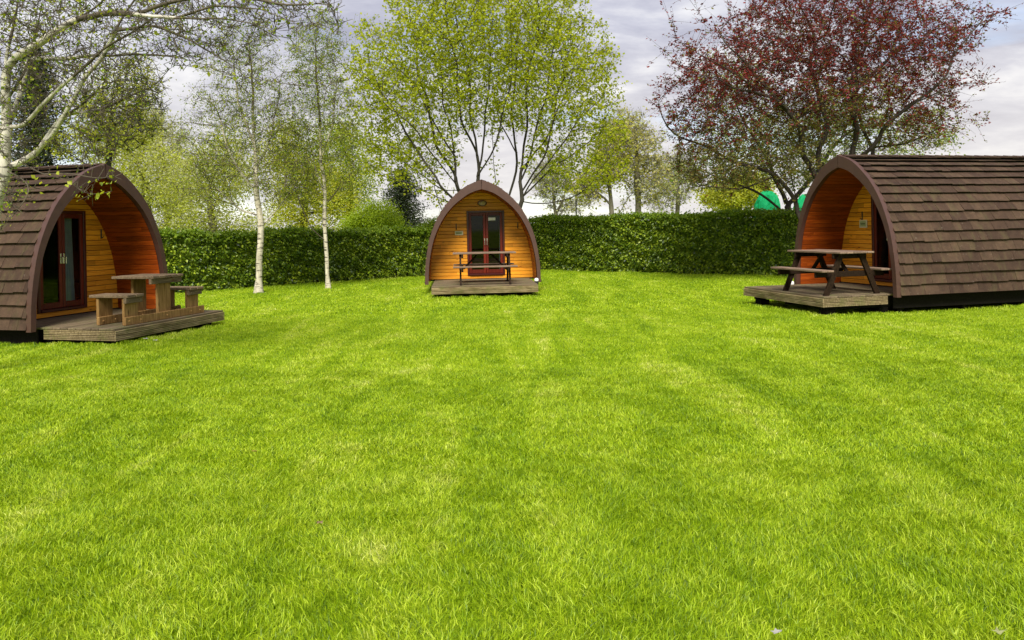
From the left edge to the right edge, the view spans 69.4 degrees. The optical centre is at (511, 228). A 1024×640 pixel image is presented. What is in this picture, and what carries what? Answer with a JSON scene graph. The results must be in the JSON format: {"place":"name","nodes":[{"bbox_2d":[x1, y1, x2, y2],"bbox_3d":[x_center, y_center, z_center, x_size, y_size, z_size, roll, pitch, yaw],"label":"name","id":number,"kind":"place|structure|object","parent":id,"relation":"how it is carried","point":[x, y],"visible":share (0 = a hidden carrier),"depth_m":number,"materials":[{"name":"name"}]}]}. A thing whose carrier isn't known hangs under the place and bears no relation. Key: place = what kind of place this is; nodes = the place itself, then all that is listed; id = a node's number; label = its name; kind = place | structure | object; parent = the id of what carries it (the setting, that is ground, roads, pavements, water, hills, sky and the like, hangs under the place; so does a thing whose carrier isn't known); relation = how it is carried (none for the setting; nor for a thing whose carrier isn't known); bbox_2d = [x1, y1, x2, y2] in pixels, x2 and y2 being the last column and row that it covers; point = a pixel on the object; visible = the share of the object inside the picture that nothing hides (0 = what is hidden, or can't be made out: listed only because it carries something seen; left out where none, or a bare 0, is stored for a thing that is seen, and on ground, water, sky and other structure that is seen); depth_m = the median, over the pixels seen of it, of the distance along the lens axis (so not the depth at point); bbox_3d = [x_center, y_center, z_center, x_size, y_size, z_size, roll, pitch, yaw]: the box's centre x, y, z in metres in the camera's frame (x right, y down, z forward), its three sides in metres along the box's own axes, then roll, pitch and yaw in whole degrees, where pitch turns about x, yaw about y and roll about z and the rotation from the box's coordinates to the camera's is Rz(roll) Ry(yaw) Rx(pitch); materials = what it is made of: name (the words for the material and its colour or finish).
{"place":"outdoors","nodes":[
{"label":"outdoors","id":0,"kind":"place"},
{"bbox_2d":[416,213,439,228],"bbox_3d":[-3.101,0.516,28.597,1.486,2.303,1.454,-1,0,0],"label":"young shrub","id":1,"kind":"object","parent":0,"point":[431,222],"visible":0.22,"depth_m":28.40,"materials":[{"name":"green plant"}]},
{"bbox_2d":[0,233,1023,639],"bbox_3d":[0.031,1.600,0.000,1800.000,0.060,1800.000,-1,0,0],"label":"ground","id":2,"kind":"structure","parent":0,"point":[536,445],"depth_m":4.96,"materials":[{"name":"green plant"}]},
{"bbox_2d":[11,44,75,166],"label":"conifer tree","id":3,"kind":"object","parent":2,"relation":"on","point":[46,158],"visible":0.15,"depth_m":29.75,"materials":[{"name":"green plant"}]},
{"bbox_2d":[0,163,167,343],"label":"camping pod","id":4,"kind":"object","parent":2,"relation":"on","point":[64,251],"visible":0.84,"depth_m":12.86,"materials":[{"name":"brown wood"}]},
{"bbox_2d":[40,214,63,309],"bbox_3d":[-7.786,0.547,12.501,0.101,1.606,0.439,-1,0,15],"label":"door","id":5,"kind":"structure","parent":4,"relation":"in","point":[59,304],"depth_m":12.66,"materials":[{"name":"brown wood"}]},
{"bbox_2d":[61,214,83,306],"bbox_3d":[-7.673,0.544,12.934,0.101,1.606,0.439,-1,0,15],"label":"door","id":6,"kind":"structure","parent":4,"relation":"in","point":[80,301],"depth_m":13.01,"materials":[{"name":"brown wood"}]},
{"bbox_2d":[34,40,176,167],"bbox_3d":[-13.139,-2.082,24.131,4.157,7.898,3.824,-1,0,0],"label":"hazel tree","id":7,"kind":"object","parent":2,"relation":"on","point":[109,154],"visible":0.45,"depth_m":23.77,"materials":[{"name":"green plant"}]},
{"bbox_2d":[36,309,224,343],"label":"timber deck","id":8,"kind":"structure","parent":2,"relation":"on","point":[80,328],"depth_m":11.35,"materials":[{"name":"brown wood"}]},
{"bbox_2d":[89,274,203,325],"bbox_3d":[-5.930,1.107,12.074,0.800,0.710,1.800,-1,0,15],"label":"picnic bench set","id":9,"kind":"object","parent":8,"relation":"on","point":[134,311],"visible":1,"depth_m":11.86,"materials":[{"name":"brown wood"}]},
{"bbox_2d":[81,112,216,238],"bbox_3d":[-15.702,-1.898,32.099,5.112,7.610,5.283,-1,0,39],"label":"willow tree","id":10,"kind":"object","parent":2,"relation":"on","point":[140,176],"visible":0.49,"depth_m":31.70,"materials":[{"name":"green plant"}]},
{"bbox_2d":[134,99,199,222],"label":"blossom tree","id":11,"kind":"object","parent":2,"relation":"on","point":[170,133],"visible":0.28,"depth_m":43.78,"materials":[{"name":"green plant"}]},
{"bbox_2d":[0,0,352,233],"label":"birch tree","id":12,"kind":"object","parent":2,"relation":"on","point":[8,113],"visible":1,"depth_m":8.30,"materials":[{"name":"green plant"}]},
{"bbox_2d":[153,122,284,236],"bbox_3d":[-14.501,-1.816,36.184,6.899,7.405,5.254,-1,0,0],"label":"willow tree","id":13,"kind":"object","parent":2,"relation":"on","point":[212,221],"visible":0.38,"depth_m":35.61,"materials":[{"name":"green plant"}]},
{"bbox_2d":[164,13,327,292],"bbox_3d":[-7.152,-2.111,19.964,4.247,7.698,2.616,-1,0,0],"label":"birch tree","id":14,"kind":"object","parent":2,"relation":"on","point":[257,161],"visible":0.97,"depth_m":19.91,"materials":[{"name":"green plant"}]},
{"bbox_2d":[158,223,432,293],"bbox_3d":[-9.145,0.856,20.851,18.011,1.968,1.502,-1,0,-44],"label":"hedge","id":15,"kind":"object","parent":2,"relation":"on","point":[221,260],"visible":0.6,"depth_m":22.57,"materials":[{"name":"green plant"}]},
{"bbox_2d":[245,108,368,235],"bbox_3d":[-10.187,-2.126,37.962,6.349,7.890,5.776,-1,0,0],"label":"willow tree","id":16,"kind":"object","parent":2,"relation":"on","point":[294,216],"visible":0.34,"depth_m":37.32,"materials":[{"name":"green plant"}]},
{"bbox_2d":[272,2,368,288],"bbox_3d":[-5.437,-2.399,20.797,2.792,8.213,2.458,-1,0,0],"label":"birch tree","id":17,"kind":"object","parent":2,"relation":"on","point":[317,105],"visible":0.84,"depth_m":20.68,"materials":[{"name":"green plant"}]},
{"bbox_2d":[303,107,388,225],"bbox_3d":[-9.110,-2.334,40.106,4.944,8.249,5.231,-1,0,0],"label":"willow tree","id":18,"kind":"object","parent":2,"relation":"on","point":[367,186],"visible":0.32,"depth_m":39.50,"materials":[{"name":"green plant"}]},
{"bbox_2d":[334,194,411,233],"bbox_3d":[-5.602,0.099,30.037,3.181,3.226,2.761,-1,0,25],"label":"round bush","id":19,"kind":"object","parent":2,"relation":"on","point":[369,215],"visible":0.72,"depth_m":29.48,"materials":[{"name":"green plant"}]},
{"bbox_2d":[376,167,430,227],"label":"conifer tree","id":20,"kind":"object","parent":2,"relation":"on","point":[406,203],"visible":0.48,"depth_m":45.54,"materials":[{"name":"green plant"}]},
{"bbox_2d":[425,179,540,290],"bbox_3d":[-0.914,0.224,21.042,2.967,2.948,4.865,-1,0,-4],"label":"camping pod","id":21,"kind":"object","parent":2,"relation":"on","point":[481,215],"visible":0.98,"depth_m":19.66,"materials":[{"name":"brown wood"}]},
{"bbox_2d":[469,213,485,272],"bbox_3d":[-0.916,0.380,19.655,0.439,1.606,0.101,-1,0,-4],"label":"door","id":22,"kind":"structure","parent":21,"relation":"in","point":[470,214],"depth_m":19.66,"materials":[{"name":"brown wood"}]},
{"bbox_2d":[485,213,502,272],"bbox_3d":[-0.473,0.371,19.686,0.439,1.606,0.101,-1,0,-4],"label":"door","id":23,"kind":"structure","parent":21,"relation":"in","point":[488,270],"depth_m":19.69,"materials":[{"name":"brown wood"}]},
{"bbox_2d":[335,0,632,218],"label":"maple tree","id":24,"kind":"object","parent":2,"relation":"on","point":[459,95],"visible":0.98,"depth_m":24.86,"materials":[{"name":"green plant"}]},
{"bbox_2d":[431,278,537,297],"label":"timber deck","id":25,"kind":"structure","parent":2,"relation":"on","point":[528,286],"depth_m":17.38,"materials":[{"name":"brown wood"}]},
{"bbox_2d":[453,251,517,285],"bbox_3d":[-0.673,0.946,18.034,1.529,0.760,1.443,-1,0,-4],"label":"picnic table","id":26,"kind":"object","parent":25,"relation":"on","point":[508,265],"visible":1,"depth_m":17.72,"materials":[{"name":"brown wood"}]},
{"bbox_2d":[526,147,596,215],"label":"bare tree","id":27,"kind":"object","parent":2,"relation":"on","point":[555,192],"visible":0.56,"depth_m":45.72,"materials":[{"name":"plant"}]},
{"bbox_2d":[566,115,643,214],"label":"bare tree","id":28,"kind":"object","parent":2,"relation":"on","point":[596,195],"visible":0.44,"depth_m":39.64,"materials":[{"name":"plant"}]},
{"bbox_2d":[599,101,688,213],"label":"bare tree","id":29,"kind":"object","parent":2,"relation":"on","point":[638,181],"visible":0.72,"depth_m":41.68,"materials":[{"name":"plant"}]},
{"bbox_2d":[528,206,801,275],"bbox_3d":[7.237,0.363,23.554,16.690,2.317,1.525,-1,0,40],"label":"hedge","id":30,"kind":"object","parent":2,"relation":"on","point":[737,242],"visible":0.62,"depth_m":24.55,"materials":[{"name":"green plant"}]},
{"bbox_2d":[641,146,702,213],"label":"bare tree","id":31,"kind":"object","parent":2,"relation":"on","point":[677,200],"visible":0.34,"depth_m":49.64,"materials":[{"name":"grey plant"}]},
{"bbox_2d":[690,163,778,211],"bbox_3d":[10.255,-0.806,33.921,3.962,4.449,3.727,-1,0,0],"label":"bush","id":32,"kind":"object","parent":2,"relation":"on","point":[712,202],"visible":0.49,"depth_m":33.38,"materials":[{"name":"plant"}]},
{"bbox_2d":[754,191,780,209],"bbox_3d":[10.226,-0.041,29.510,1.380,2.982,1.330,-1,0,0],"label":"net cover","id":33,"kind":"object","parent":2,"relation":"on","point":[761,202],"visible":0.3,"depth_m":29.19,"materials":[{"name":"green fabric"}]},
{"bbox_2d":[771,628,781,633],"bbox_3d":[1.006,1.530,2.813,0.041,0.009,0.030,-1,0,-16],"label":"fallen leaf","id":34,"kind":"object","parent":2,"relation":"on","point":[775,631],"visible":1,"depth_m":2.81,"materials":[{"name":"white plant"}]},
{"bbox_2d":[793,194,805,209],"bbox_3d":[12.438,-0.042,31.004,1.515,2.886,1.499,-1,0,0],"label":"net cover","id":35,"kind":"object","parent":2,"relation":"on","point":[801,198],"visible":0.1,"depth_m":30.78,"materials":[{"name":"green fabric"}]},
{"bbox_2d":[743,283,892,314],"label":"timber deck","id":36,"kind":"structure","parent":2,"relation":"on","point":[846,296],"depth_m":13.37,"materials":[{"name":"brown wood"}]},
{"bbox_2d":[771,249,891,295],"bbox_3d":[5.811,0.777,13.541,1.443,0.760,1.529,-1,0,-14],"label":"picnic table","id":37,"kind":"object","parent":36,"relation":"on","point":[830,273],"visible":0.99,"depth_m":13.06,"materials":[{"name":"brown wood"}]},
{"bbox_2d":[664,47,972,209],"bbox_3d":[10.201,-2.507,24.967,10.197,7.832,4.385,-1,0,0],"label":"elm tree","id":38,"kind":"object","parent":2,"relation":"on","point":[804,186],"visible":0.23,"depth_m":24.82,"materials":[{"name":"green plant"}]},
{"bbox_2d":[643,0,1019,219],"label":"plum tree","id":39,"kind":"object","parent":2,"relation":"on","point":[827,50],"visible":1,"depth_m":19.28,"materials":[{"name":"red plant"}]},
{"bbox_2d":[794,154,1023,311],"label":"camping pod","id":40,"kind":"object","parent":2,"relation":"on","point":[938,230],"visible":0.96,"depth_m":13.56,"materials":[{"name":"brown wood"}]},
{"bbox_2d":[874,202,891,278],"bbox_3d":[7.302,0.177,14.550,0.045,1.606,0.439,-1,0,-14],"label":"door","id":41,"kind":"structure","parent":40,"relation":"in","point":[886,276],"depth_m":14.70,"materials":[{"name":"brown wood"}]},
{"bbox_2d":[992,626,1005,634],"bbox_3d":[1.839,1.518,2.790,0.047,0.018,0.032,-1,0,-24],"label":"fallen leaf","id":42,"kind":"object","parent":2,"relation":"on","point":[1000,632],"visible":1,"depth_m":2.79,"materials":[{"name":"beige plant"}]},
{"bbox_2d":[0,0,1023,231],"label":"sky","id":43,"kind":"structure","parent":0,"point":[630,22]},
{"bbox_2d":[575,197,576,215],"bbox_3d":[3.489,-0.128,40.000,0.180,3.322,0.171,-1,0,0],"label":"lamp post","id":44,"kind":"object","parent":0,"point":[576,205],"visible":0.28,"depth_m":39.98,"materials":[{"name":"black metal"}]}
]}

